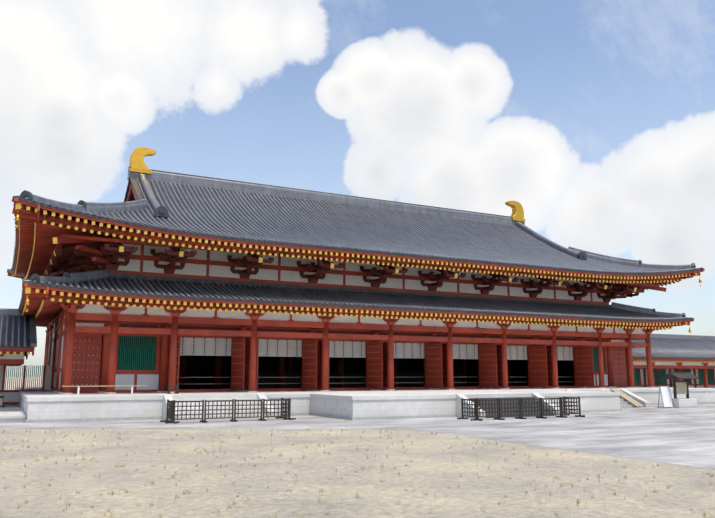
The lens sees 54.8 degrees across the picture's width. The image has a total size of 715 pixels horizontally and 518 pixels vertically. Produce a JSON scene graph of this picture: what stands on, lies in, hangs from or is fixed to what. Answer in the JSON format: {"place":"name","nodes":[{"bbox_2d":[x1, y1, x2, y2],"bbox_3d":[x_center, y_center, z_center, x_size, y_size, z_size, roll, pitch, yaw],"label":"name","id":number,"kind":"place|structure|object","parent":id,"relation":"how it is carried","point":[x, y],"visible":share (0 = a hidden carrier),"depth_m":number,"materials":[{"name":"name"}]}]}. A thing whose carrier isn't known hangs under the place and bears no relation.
{"place":"outdoors","nodes":[
{"label":"outdoors","id":0,"kind":"place"},
{"bbox_2d":[0,347,48,403],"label":"corridor timber frame","id":1,"kind":"object","parent":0,"point":[12,362],"visible":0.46,"depth_m":39.86,"materials":[{"name":"red wood"}]},
{"bbox_2d":[0,352,29,354],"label":"rafter end caps","id":2,"kind":"object","parent":1,"relation":"attached to","point":[21,353],"visible":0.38,"depth_m":36.22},
{"bbox_2d":[0,308,36,353],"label":"corridor roof tiles","id":3,"kind":"object","parent":1,"relation":"on","point":[17,329],"visible":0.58,"depth_m":38.27,"materials":[{"name":"grey tile"}]},
{"bbox_2d":[41,229,654,393],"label":"daikodo walls","id":4,"kind":"structure","parent":0,"point":[136,352],"depth_m":43.45,"materials":[{"name":"white paint"}]},
{"bbox_2d":[0,377,714,517],"bbox_3d":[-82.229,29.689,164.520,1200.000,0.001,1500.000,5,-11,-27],"label":"ground","id":5,"kind":"structure","parent":0,"point":[432,469],"depth_m":13.18,"materials":[{"name":"beige sand"}]},
{"bbox_2d":[0,427,713,517],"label":"grass tufts","id":6,"kind":"object","parent":5,"relation":"on","point":[577,500],"visible":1,"depth_m":13.40,"materials":[{"name":"beige plant"}]},
{"bbox_2d":[0,404,714,468],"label":"paving","id":7,"kind":"structure","parent":0,"point":[677,436],"depth_m":25.73,"materials":[{"name":"stone"}]},
{"bbox_2d":[0,354,51,422],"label":"corridor walls","id":8,"kind":"structure","parent":7,"relation":"on","point":[12,413],"depth_m":39.97,"materials":[{"name":"white paint"}]},
{"bbox_2d":[0,396,4,407],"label":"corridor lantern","id":9,"kind":"object","parent":8,"relation":"on","point":[1,401],"visible":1,"depth_m":35.95,"materials":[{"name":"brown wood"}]},
{"bbox_2d":[160,398,295,423],"bbox_3d":[-5.410,6.463,29.508,5.660,0.920,1.365,5,-11,-27],"label":"barrier fence","id":10,"kind":"object","parent":7,"relation":"on","point":[170,413],"visible":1,"depth_m":29.06,"materials":[{"name":"brown wood"}]},
{"bbox_2d":[16,385,714,422],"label":"stone platform","id":11,"kind":"structure","parent":7,"relation":"on","point":[53,406],"depth_m":31.75,"materials":[{"name":"stone"}]},
{"bbox_2d":[62,383,178,393],"bbox_3d":[-11.442,6.301,33.480,5.381,0.500,0.709,3,-10,-17],"label":"porch barrier and stands","id":12,"kind":"object","parent":11,"relation":"on","point":[169,392],"visible":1,"depth_m":33.73,"materials":[{"name":"brown wood"}]},
{"bbox_2d":[7,182,704,392],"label":"timber framework","id":13,"kind":"object","parent":11,"relation":"on","point":[79,250],"visible":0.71,"depth_m":40.13,"materials":[{"name":"red wood"}]},
{"bbox_2d":[7,167,704,320],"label":"daikodo roof tiles","id":14,"kind":"object","parent":13,"relation":"on","point":[217,207],"visible":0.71,"depth_m":44.67,"materials":[{"name":"grey tile"}]},
{"bbox_2d":[11,147,701,384],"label":"gold fittings","id":15,"kind":"object","parent":13,"relation":"attached to","point":[136,161],"visible":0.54,"depth_m":39.70,"materials":[{"name":"gold metal"}]},
{"bbox_2d":[609,388,642,406],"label":"stair ramp boards","id":16,"kind":"object","parent":11,"relation":"on","point":[630,399],"visible":1,"depth_m":42.20,"materials":[{"name":"beige wood"}]},
{"bbox_2d":[457,396,584,420],"bbox_3d":[7.631,6.788,31.434,6.560,0.920,1.365,5,-11,-27],"label":"barrier fence","id":17,"kind":"object","parent":7,"relation":"on","point":[564,413],"visible":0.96,"depth_m":30.83,"materials":[{"name":"brown wood"}]},
{"bbox_2d":[658,387,673,407],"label":"sign board","id":18,"kind":"object","parent":7,"relation":"on","point":[666,396],"visible":0.98,"depth_m":41.33,"materials":[{"name":"white"}]},
{"bbox_2d":[661,372,698,407],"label":"notice board","id":19,"kind":"object","parent":7,"relation":"on","point":[680,387],"visible":0.92,"depth_m":41.59,"materials":[{"name":"stone"}]},
{"bbox_2d":[0,0,714,376],"label":"sky","id":20,"kind":"structure","parent":0,"point":[595,117],"materials":[{"name":"blue"}]},
{"bbox_2d":[633,358,714,387],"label":"corridor timber frame","id":21,"kind":"object","parent":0,"point":[680,368],"visible":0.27,"depth_m":61.56,"materials":[{"name":"red wood"}]},
{"bbox_2d":[631,334,714,360],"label":"corridor roof tiles","id":22,"kind":"object","parent":21,"relation":"on","point":[670,346],"visible":0.48,"depth_m":62.50,"materials":[{"name":"grey tile"}]},
{"bbox_2d":[634,360,714,362],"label":"rafter end caps","id":23,"kind":"object","parent":21,"relation":"attached to","point":[678,361],"visible":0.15,"depth_m":59.48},
{"bbox_2d":[633,362,714,387],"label":"corridor walls","id":24,"kind":"structure","parent":0,"point":[661,373],"depth_m":64.70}
]}

